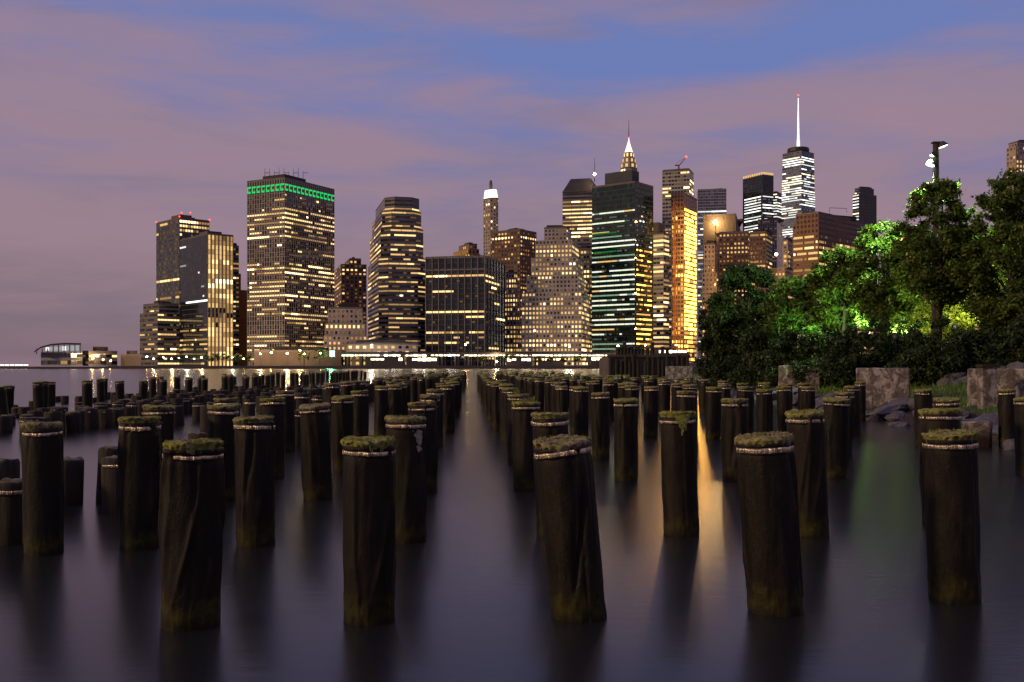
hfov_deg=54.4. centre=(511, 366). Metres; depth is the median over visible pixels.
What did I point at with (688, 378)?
piling
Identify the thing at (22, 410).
timber stump
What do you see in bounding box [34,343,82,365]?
ferry terminal
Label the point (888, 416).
boulder
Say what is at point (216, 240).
lit window
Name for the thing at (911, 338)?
shrub
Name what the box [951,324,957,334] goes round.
floodlight
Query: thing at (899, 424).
boulder
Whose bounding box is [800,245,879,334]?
tree
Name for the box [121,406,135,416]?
timber stump
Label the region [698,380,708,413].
piling
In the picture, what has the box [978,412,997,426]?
boulder
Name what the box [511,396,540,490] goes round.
piling
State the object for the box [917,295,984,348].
tree
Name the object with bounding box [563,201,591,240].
lit window
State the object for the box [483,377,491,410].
piling
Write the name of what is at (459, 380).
piling
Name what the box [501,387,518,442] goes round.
piling
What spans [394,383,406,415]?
piling
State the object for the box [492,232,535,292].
lit window
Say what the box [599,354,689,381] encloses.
concrete pier
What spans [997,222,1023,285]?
tree
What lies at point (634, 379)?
piling
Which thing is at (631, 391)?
piling
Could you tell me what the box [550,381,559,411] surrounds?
piling
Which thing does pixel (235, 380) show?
piling
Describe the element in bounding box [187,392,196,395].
timber stump
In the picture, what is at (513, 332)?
stone tower
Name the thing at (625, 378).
piling
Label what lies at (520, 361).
dock front
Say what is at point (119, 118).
sky
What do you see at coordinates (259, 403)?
timber stump
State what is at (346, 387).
piling
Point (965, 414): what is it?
boulder
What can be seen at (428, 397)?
piling
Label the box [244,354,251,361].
tree
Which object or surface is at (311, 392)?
timber stump
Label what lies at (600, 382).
piling
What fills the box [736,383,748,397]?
piling
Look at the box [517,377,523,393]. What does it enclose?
piling
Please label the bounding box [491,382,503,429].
piling
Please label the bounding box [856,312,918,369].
shrub
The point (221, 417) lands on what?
piling
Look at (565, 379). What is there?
piling
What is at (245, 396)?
timber stump
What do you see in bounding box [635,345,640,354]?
mooring post
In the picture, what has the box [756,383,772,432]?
piling
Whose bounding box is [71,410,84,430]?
timber stump
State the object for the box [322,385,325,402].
piling
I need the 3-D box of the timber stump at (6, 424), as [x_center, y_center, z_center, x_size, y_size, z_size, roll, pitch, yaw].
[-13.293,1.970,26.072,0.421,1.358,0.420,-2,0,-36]
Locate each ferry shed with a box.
[83,347,116,365]
[121,351,140,365]
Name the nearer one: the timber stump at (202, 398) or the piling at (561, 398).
the piling at (561, 398)
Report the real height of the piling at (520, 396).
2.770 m
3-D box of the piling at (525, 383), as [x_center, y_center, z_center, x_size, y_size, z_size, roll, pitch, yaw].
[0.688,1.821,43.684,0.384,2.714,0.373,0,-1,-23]
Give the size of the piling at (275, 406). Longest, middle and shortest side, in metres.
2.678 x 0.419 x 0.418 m
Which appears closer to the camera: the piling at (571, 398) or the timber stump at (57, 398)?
the piling at (571, 398)
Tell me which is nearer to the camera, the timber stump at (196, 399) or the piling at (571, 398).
the piling at (571, 398)
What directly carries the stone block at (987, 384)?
on the river bank
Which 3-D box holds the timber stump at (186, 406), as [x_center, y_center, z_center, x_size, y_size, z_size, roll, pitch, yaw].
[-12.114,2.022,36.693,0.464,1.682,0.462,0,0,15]
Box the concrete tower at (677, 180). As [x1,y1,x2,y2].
[662,168,693,348]
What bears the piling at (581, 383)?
on the water
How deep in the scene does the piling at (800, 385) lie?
29.36 m
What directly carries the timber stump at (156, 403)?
on the water
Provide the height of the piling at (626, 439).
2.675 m
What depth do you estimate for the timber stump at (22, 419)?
24.11 m
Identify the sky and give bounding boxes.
[0,0,1023,365]
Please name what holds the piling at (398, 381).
on the water
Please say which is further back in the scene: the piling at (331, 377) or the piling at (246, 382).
the piling at (331, 377)
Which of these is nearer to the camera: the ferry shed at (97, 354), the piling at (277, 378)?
the piling at (277, 378)
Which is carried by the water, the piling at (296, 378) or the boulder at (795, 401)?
the piling at (296, 378)
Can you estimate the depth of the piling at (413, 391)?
43.48 m
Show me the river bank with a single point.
(909, 418)
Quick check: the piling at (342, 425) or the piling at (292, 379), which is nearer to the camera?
the piling at (342, 425)
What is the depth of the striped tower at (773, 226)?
1114.62 m
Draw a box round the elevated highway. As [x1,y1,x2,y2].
[341,352,689,365]
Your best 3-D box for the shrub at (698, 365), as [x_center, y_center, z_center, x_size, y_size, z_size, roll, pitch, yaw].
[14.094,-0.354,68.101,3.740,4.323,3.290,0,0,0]
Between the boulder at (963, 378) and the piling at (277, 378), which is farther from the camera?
the piling at (277, 378)
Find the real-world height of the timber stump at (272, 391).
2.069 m
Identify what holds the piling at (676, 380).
on the water
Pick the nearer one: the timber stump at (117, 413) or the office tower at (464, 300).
the timber stump at (117, 413)
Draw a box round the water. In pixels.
[0,366,1023,681]
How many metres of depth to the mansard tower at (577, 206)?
1003.89 m
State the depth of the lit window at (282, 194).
772.68 m
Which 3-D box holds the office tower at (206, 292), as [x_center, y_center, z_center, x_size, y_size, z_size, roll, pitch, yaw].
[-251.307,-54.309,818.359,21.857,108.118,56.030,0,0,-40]
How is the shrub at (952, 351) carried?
on the river bank
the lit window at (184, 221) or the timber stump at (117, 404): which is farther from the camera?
the lit window at (184, 221)
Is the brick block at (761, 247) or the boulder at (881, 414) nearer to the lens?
the boulder at (881, 414)
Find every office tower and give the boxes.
[156,212,209,357]
[180,231,232,365]
[247,169,333,365]
[425,255,504,365]
[743,172,773,232]
[853,186,876,352]
[1006,140,1023,347]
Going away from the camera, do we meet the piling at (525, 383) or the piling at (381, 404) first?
the piling at (381, 404)
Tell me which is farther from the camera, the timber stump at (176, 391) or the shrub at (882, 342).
the timber stump at (176, 391)
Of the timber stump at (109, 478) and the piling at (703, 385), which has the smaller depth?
the timber stump at (109, 478)
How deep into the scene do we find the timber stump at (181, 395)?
41.44 m
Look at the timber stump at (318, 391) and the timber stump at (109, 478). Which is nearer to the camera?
the timber stump at (109, 478)
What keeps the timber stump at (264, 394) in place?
on the water
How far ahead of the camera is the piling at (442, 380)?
37.36 m
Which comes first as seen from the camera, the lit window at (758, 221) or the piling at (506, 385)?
the piling at (506, 385)
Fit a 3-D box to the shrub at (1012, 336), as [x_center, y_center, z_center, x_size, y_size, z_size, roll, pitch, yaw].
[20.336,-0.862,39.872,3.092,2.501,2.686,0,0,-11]
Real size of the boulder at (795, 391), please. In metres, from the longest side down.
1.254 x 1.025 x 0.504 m
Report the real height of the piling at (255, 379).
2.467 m
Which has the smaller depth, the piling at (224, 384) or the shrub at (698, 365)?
the piling at (224, 384)
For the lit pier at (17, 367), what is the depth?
666.00 m
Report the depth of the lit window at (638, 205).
785.04 m
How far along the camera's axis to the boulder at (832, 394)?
40.68 m
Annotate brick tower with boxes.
[334,257,366,335]
[453,242,480,255]
[492,228,536,320]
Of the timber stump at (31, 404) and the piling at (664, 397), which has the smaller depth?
the piling at (664, 397)
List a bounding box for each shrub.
[691,335,741,389]
[696,331,754,389]
[701,328,743,363]
[727,319,794,389]
[758,328,822,385]
[785,324,852,387]
[814,325,862,380]
[816,325,886,388]
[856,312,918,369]
[868,317,926,353]
[884,328,937,386]
[905,314,984,379]
[943,319,1015,371]
[982,314,1023,366]
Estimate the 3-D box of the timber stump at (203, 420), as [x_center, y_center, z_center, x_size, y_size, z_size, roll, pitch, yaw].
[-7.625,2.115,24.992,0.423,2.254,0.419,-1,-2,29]
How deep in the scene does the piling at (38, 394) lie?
35.85 m
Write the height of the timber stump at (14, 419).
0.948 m
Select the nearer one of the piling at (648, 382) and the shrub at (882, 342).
the piling at (648, 382)
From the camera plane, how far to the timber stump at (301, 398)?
29.99 m
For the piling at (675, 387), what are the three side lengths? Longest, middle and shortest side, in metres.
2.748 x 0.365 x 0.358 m
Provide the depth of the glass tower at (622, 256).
786.52 m
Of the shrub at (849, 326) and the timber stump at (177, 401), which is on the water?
the timber stump at (177, 401)
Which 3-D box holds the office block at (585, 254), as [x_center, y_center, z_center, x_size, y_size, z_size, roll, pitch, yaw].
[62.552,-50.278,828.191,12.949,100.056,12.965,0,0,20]
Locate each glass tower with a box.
[592,170,652,355]
[697,188,725,358]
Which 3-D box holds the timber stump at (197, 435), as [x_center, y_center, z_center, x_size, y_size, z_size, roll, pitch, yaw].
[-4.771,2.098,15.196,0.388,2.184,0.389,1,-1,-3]
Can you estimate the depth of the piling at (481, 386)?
49.06 m
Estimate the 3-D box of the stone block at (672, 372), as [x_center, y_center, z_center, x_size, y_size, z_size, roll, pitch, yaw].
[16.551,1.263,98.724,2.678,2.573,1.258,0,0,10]
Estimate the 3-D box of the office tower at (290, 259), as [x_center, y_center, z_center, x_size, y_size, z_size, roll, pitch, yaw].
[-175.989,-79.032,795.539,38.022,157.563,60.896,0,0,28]
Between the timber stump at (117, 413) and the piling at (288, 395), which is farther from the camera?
the timber stump at (117, 413)
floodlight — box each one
[892,333,898,359]
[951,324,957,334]
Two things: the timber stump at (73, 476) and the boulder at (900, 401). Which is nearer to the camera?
the timber stump at (73, 476)
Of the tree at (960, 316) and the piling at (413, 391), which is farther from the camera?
the tree at (960, 316)
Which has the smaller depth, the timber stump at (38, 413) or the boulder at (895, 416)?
the timber stump at (38, 413)
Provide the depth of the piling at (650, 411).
24.40 m
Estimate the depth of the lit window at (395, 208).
796.82 m
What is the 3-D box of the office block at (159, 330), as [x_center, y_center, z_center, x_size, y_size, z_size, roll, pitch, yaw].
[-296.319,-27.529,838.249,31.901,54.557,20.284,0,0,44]
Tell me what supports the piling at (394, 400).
on the water
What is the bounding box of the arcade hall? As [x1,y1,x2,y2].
[347,340,417,365]
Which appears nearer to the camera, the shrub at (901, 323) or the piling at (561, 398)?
the piling at (561, 398)
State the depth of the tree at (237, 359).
691.28 m
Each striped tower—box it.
[653,231,668,348]
[753,218,783,267]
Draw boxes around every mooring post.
[619,346,622,354]
[622,341,626,354]
[626,347,629,354]
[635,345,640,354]
[650,342,654,354]
[660,346,664,354]
[665,347,669,354]
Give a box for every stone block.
[665,366,692,379]
[771,237,792,304]
[778,365,819,388]
[856,368,909,409]
[960,419,992,446]
[967,368,1023,406]
[975,364,998,408]
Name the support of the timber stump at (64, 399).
on the water
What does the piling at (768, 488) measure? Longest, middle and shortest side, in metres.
2.698 x 0.428 x 0.403 m
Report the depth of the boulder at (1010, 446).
20.81 m
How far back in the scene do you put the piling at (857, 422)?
25.22 m
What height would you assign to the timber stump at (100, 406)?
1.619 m
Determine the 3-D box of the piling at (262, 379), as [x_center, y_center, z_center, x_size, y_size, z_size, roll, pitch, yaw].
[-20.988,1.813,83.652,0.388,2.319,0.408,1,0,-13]
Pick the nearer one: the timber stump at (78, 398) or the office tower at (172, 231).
the timber stump at (78, 398)
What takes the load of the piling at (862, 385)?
on the water
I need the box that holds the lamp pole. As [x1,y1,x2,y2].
[925,141,947,334]
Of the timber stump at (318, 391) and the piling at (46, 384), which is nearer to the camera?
the piling at (46, 384)
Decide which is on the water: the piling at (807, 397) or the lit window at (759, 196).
the piling at (807, 397)
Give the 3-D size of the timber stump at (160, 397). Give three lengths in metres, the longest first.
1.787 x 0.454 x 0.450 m
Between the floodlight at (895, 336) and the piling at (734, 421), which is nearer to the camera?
the piling at (734, 421)
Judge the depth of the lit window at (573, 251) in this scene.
762.00 m
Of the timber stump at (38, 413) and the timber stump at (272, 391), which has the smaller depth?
the timber stump at (38, 413)
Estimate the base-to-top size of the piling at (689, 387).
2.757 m
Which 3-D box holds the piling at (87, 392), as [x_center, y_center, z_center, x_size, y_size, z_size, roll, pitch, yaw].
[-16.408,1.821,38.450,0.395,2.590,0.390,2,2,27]
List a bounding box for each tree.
[203,354,214,365]
[210,353,219,360]
[221,353,230,360]
[233,354,242,365]
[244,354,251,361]
[297,351,310,365]
[313,349,326,365]
[477,357,485,362]
[503,352,511,365]
[533,355,541,361]
[546,356,553,365]
[559,355,567,362]
[573,354,584,361]
[696,299,740,359]
[704,260,777,379]
[757,274,841,337]
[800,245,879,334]
[840,216,926,333]
[884,176,985,351]
[885,264,954,336]
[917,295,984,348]
[931,224,1007,329]
[951,165,1023,354]
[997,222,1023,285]
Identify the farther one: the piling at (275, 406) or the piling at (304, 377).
the piling at (304, 377)
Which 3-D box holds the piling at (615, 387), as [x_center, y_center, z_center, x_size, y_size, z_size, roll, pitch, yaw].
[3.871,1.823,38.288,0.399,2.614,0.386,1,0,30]
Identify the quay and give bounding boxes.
[36,367,144,368]
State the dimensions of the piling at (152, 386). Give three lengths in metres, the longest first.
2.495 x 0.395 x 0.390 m
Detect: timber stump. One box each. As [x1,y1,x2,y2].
[0,415,12,433]
[0,458,19,479]
[0,478,22,544]
[1,414,15,425]
[11,407,17,413]
[18,406,30,414]
[19,414,33,420]
[19,417,37,438]
[27,410,42,416]
[29,401,32,409]
[37,407,49,416]
[37,417,49,421]
[44,411,62,421]
[50,407,67,412]
[55,396,60,401]
[61,396,68,403]
[63,413,64,433]
[63,456,83,506]
[65,411,80,432]
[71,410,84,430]
[76,396,81,401]
[77,406,92,410]
[82,408,98,428]
[94,403,106,409]
[96,446,117,502]
[98,409,113,427]
[101,455,118,513]
[110,408,123,425]
[112,402,123,407]
[118,399,129,406]
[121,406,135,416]
[125,393,133,397]
[126,402,137,416]
[134,395,141,400]
[136,400,149,416]
[151,402,161,404]
[154,395,165,401]
[166,395,175,401]
[170,398,182,405]
[172,389,179,395]
[173,405,184,425]
[176,393,185,397]
[183,398,189,413]
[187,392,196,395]
[187,398,193,412]
[188,432,207,438]
[190,396,199,402]
[192,403,204,420]
[196,395,205,404]
[200,406,207,432]
[215,394,225,397]
[235,391,244,404]
[242,394,253,410]
[244,399,255,416]
[245,390,253,394]
[253,389,260,400]
[256,395,266,409]
[258,396,269,414]
[260,392,270,396]
[269,390,276,396]
[294,393,308,409]
[295,388,302,392]
[295,409,300,445]
[307,389,315,403]
[311,395,321,403]
[312,388,321,395]
[366,385,369,403]
[367,384,373,401]
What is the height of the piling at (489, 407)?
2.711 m
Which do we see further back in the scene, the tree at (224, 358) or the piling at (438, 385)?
the tree at (224, 358)
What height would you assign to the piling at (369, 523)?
2.687 m
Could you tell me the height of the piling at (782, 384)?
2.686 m
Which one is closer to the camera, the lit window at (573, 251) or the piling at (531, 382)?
the piling at (531, 382)
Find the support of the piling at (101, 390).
on the water
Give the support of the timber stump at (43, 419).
on the water
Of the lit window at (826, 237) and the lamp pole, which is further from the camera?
the lit window at (826, 237)
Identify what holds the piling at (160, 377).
on the water
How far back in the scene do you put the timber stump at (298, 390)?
48.58 m
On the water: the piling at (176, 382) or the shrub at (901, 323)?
the piling at (176, 382)
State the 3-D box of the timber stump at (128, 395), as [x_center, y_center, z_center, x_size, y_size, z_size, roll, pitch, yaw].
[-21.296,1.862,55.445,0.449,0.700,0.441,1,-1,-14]
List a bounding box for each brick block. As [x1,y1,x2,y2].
[239,274,246,365]
[716,231,749,357]
[750,229,771,347]
[793,208,873,353]
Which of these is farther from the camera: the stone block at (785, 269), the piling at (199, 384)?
the stone block at (785, 269)
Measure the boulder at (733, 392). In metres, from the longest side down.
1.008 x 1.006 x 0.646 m
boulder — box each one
[731,388,735,395]
[772,391,776,400]
[792,388,797,394]
[792,397,797,405]
[815,399,823,404]
[822,391,838,398]
[866,405,907,419]
[874,404,888,410]
[884,411,908,420]
[887,422,912,426]
[888,412,905,420]
[889,398,911,411]
[906,398,913,410]
[937,372,966,385]
[951,379,961,383]
[958,376,966,382]
[960,409,971,418]
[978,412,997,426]
[992,425,997,435]
[992,433,997,440]
[1002,439,1010,447]
[1003,439,1014,449]
[1006,362,1023,368]
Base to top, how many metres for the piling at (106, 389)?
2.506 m
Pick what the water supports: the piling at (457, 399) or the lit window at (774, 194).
the piling at (457, 399)
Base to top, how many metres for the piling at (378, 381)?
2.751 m
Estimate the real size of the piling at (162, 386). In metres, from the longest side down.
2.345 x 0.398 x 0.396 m
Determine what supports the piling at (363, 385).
on the water
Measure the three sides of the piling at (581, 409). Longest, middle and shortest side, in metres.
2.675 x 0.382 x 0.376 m
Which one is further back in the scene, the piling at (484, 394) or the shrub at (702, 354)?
the shrub at (702, 354)
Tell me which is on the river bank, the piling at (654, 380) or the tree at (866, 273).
the tree at (866, 273)
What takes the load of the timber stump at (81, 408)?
on the water
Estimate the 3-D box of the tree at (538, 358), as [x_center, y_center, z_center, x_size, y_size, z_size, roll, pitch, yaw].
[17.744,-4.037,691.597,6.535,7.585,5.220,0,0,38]
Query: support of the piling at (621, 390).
on the water
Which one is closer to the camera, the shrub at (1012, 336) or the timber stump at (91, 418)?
the timber stump at (91, 418)
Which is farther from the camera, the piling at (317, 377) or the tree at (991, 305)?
the piling at (317, 377)
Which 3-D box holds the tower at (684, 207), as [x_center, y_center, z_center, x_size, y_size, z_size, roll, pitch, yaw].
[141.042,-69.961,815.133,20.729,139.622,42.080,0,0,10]
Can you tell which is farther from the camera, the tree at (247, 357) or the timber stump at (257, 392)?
the tree at (247, 357)
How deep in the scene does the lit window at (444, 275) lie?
754.78 m
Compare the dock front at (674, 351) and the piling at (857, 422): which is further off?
the dock front at (674, 351)
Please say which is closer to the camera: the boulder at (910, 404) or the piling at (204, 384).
the boulder at (910, 404)
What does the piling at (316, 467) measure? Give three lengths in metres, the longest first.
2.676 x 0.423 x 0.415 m
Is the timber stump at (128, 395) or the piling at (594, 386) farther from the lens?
the timber stump at (128, 395)
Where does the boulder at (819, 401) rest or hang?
on the river bank
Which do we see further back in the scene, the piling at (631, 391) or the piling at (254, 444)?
the piling at (631, 391)
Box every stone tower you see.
[505,270,521,365]
[702,240,720,357]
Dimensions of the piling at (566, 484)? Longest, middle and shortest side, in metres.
2.679 x 0.420 x 0.411 m
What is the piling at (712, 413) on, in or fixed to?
on the water
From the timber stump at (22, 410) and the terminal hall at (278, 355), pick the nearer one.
the timber stump at (22, 410)
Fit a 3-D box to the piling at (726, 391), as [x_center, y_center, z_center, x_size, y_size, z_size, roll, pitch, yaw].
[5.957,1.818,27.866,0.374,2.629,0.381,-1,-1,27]
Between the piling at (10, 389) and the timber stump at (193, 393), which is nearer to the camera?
the piling at (10, 389)
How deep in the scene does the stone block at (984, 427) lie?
21.59 m
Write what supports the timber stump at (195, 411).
on the water
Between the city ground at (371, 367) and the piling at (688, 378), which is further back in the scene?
the city ground at (371, 367)
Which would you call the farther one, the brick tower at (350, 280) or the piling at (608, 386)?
the brick tower at (350, 280)
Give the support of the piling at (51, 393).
on the water
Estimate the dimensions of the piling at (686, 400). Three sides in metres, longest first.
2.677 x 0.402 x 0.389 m
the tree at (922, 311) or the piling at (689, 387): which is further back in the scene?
the tree at (922, 311)
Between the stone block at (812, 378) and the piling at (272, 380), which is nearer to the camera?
the stone block at (812, 378)
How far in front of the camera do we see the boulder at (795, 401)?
44.19 m
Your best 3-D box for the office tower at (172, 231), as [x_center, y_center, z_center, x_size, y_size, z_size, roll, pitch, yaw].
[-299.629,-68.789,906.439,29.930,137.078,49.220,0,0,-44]
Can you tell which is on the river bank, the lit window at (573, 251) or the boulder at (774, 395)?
the boulder at (774, 395)
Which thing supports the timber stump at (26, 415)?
on the water
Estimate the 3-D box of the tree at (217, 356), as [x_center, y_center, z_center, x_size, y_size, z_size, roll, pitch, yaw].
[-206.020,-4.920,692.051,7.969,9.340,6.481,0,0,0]
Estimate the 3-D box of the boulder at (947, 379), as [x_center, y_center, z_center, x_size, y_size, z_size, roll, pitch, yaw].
[18.503,0.618,41.723,1.368,0.801,0.934,-20,0,24]
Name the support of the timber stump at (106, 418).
on the water
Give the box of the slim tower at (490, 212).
[483,180,497,257]
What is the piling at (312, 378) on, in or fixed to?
on the water
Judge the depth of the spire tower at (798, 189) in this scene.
1899.73 m
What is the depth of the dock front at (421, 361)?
699.20 m
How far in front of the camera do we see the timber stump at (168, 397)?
40.31 m
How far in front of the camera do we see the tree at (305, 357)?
691.60 m
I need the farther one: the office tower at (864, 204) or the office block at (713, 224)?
the office tower at (864, 204)
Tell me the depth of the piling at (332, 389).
25.68 m
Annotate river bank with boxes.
[659,356,998,442]
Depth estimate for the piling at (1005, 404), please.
21.53 m
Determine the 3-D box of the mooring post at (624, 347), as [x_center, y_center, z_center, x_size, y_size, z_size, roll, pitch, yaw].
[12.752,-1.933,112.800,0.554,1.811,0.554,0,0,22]
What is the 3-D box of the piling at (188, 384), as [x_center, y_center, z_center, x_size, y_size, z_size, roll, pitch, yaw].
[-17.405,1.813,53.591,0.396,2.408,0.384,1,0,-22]
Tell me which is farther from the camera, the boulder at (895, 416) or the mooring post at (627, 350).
the mooring post at (627, 350)
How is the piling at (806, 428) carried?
on the water
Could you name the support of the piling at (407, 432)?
on the water
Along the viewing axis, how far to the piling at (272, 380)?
77.37 m
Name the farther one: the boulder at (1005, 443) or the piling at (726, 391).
the piling at (726, 391)
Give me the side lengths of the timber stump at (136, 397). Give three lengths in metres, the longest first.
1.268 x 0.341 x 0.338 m
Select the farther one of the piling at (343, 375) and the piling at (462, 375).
the piling at (343, 375)
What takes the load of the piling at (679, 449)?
on the water
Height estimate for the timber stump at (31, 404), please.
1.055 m
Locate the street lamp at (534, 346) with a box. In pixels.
[534,330,534,365]
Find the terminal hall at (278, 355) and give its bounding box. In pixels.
[254,346,343,365]
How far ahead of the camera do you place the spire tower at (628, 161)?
1267.93 m
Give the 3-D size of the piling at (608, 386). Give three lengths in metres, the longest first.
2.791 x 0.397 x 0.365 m
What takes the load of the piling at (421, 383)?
on the water
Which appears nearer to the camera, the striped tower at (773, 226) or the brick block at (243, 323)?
the brick block at (243, 323)
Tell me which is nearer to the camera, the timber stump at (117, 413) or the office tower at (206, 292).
the timber stump at (117, 413)
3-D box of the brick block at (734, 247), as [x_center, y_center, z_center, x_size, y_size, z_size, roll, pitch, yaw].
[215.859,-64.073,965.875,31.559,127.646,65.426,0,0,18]
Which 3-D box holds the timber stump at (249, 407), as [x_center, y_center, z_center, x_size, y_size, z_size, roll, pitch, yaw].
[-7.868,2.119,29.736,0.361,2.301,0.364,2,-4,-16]
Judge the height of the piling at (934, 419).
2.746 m
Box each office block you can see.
[140,301,178,365]
[233,243,238,365]
[324,304,366,365]
[579,245,591,296]
[653,222,664,232]
[703,213,743,273]
[774,191,781,224]
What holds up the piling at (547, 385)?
on the water
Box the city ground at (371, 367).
[108,366,598,368]
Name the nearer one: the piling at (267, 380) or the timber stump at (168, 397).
the timber stump at (168, 397)
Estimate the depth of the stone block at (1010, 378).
30.21 m
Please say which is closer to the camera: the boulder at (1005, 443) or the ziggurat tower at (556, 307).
the boulder at (1005, 443)
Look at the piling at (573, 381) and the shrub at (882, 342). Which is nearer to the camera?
the piling at (573, 381)
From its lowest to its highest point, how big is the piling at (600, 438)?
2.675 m
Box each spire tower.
[620,129,636,170]
[782,95,814,239]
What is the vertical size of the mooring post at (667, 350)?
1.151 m
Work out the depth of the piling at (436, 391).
21.54 m
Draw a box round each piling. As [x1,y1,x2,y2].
[0,386,8,415]
[3,385,14,413]
[20,421,64,555]
[32,382,43,410]
[37,381,48,407]
[48,382,55,406]
[82,380,92,406]
[96,379,104,402]
[99,378,107,400]
[115,381,124,400]
[117,415,162,550]
[138,380,147,398]
[142,404,174,470]
[149,377,156,397]
[157,376,163,395]
[158,437,225,631]
[159,379,167,395]
[174,376,180,392]
[185,378,192,392]
[197,377,202,393]
[201,378,207,394]
[207,403,238,502]
[213,397,238,404]
[221,376,227,389]
[227,374,233,393]
[233,415,275,547]
[234,376,236,385]
[244,376,248,388]
[252,375,257,387]
[258,376,260,385]
[260,374,264,384]
[260,397,285,478]
[265,374,269,387]
[270,373,274,388]
[276,372,279,385]
[276,390,294,451]
[281,373,284,387]
[290,372,294,386]
[295,373,298,383]
[299,402,332,500]
[302,374,306,385]
[311,372,314,384]
[316,372,319,383]
[320,372,323,383]
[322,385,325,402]
[325,383,339,433]
[326,370,328,380]
[330,373,332,382]
[331,395,353,471]
[334,372,337,381]
[340,381,352,395]
[340,434,396,625]
[342,371,344,380]
[351,381,360,390]
[351,390,368,436]
[360,381,366,390]
[374,377,382,408]
[374,385,388,434]
[384,415,426,543]
[386,381,396,385]
[388,385,401,415]
[392,379,401,383]
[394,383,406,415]
[402,381,410,413]
[407,401,437,492]
[410,377,417,401]
[417,377,425,401]
[420,394,440,447]
[425,375,432,393]
[426,389,443,446]
[435,375,438,388]
[435,383,446,388]
[440,378,449,382]
[440,385,454,432]
[448,381,459,417]
[453,377,461,407]
[460,373,464,390]
[462,371,466,385]
[478,374,481,391]
[481,376,487,401]
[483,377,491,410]
[487,381,496,421]
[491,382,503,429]
[499,383,513,434]
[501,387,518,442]
[504,373,507,383]
[507,389,528,463]
[509,374,515,387]
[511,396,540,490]
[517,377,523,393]
[523,377,531,393]
[528,378,534,400]
[530,411,569,537]
[533,434,606,622]
[534,378,544,411]
[537,374,543,378]
[544,379,554,411]
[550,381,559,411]
[554,382,566,411]
[555,386,567,412]
[561,377,569,406]
[569,377,577,385]
[569,386,583,434]
[573,386,588,437]
[577,379,586,386]
[581,375,588,380]
[585,381,589,414]
[589,380,599,417]
[591,392,609,458]
[594,376,602,391]
[603,378,614,420]
[609,380,617,397]
[613,376,620,382]
[613,397,638,480]
[618,383,630,397]
[623,375,628,381]
[625,385,638,398]
[631,377,638,407]
[641,375,648,400]
[643,386,658,437]
[644,379,653,385]
[649,376,656,385]
[658,381,669,420]
[659,410,698,536]
[671,383,683,411]
[673,378,681,382]
[676,390,695,411]
[682,384,697,428]
[684,377,692,383]
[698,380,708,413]
[705,387,721,439]
[717,380,728,384]
[718,384,730,419]
[721,398,747,480]
[734,430,803,616]
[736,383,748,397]
[737,386,753,433]
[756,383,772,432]
[758,382,769,388]
[776,386,791,431]
[779,383,792,407]
[785,408,828,536]
[797,383,809,409]
[801,386,815,409]
[823,397,850,478]
[835,387,854,456]
[844,385,860,434]
[855,381,865,420]
[914,388,932,446]
[918,408,962,525]
[920,428,981,604]
[933,396,960,407]
[997,389,1015,446]
[1013,396,1023,475]
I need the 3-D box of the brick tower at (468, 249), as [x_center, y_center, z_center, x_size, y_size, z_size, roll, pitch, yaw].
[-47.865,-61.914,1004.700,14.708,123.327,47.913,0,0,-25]
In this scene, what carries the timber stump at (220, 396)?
on the water
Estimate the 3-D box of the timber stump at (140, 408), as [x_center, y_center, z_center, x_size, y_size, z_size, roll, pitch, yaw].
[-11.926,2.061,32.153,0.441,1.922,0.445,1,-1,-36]
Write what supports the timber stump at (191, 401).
on the water
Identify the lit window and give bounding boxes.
[156,220,208,302]
[180,240,232,365]
[247,194,333,364]
[368,208,424,350]
[433,275,504,363]
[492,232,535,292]
[522,229,591,364]
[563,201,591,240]
[581,251,591,294]
[592,205,651,349]
[662,171,693,338]
[672,207,693,362]
[698,231,702,358]
[720,234,748,304]
[744,196,772,232]
[758,221,781,260]
[774,194,781,217]
[782,157,814,238]
[794,235,873,352]
[1009,145,1023,279]
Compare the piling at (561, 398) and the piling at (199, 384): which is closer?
the piling at (561, 398)
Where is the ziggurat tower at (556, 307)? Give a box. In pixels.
[522,225,591,365]
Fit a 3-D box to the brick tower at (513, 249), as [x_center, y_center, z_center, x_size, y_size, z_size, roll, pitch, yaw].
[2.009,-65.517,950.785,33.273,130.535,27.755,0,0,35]
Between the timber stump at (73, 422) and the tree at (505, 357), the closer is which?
the timber stump at (73, 422)
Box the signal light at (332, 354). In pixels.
[330,351,334,365]
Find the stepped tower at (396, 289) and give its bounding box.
[368,196,424,356]
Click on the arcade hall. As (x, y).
(384, 346)
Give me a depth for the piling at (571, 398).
25.35 m
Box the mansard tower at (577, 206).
[562,158,595,247]
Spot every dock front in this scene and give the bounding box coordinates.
[365,356,403,365]
[406,357,437,365]
[506,357,531,365]
[538,357,561,365]
[590,356,606,365]
[654,349,686,354]
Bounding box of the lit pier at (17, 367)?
[0,367,35,368]
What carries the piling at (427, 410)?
on the water
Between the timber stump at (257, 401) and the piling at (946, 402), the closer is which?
the piling at (946, 402)
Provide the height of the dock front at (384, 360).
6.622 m
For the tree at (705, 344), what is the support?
on the river bank
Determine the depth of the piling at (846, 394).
19.23 m
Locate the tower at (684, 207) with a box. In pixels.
[671,192,696,362]

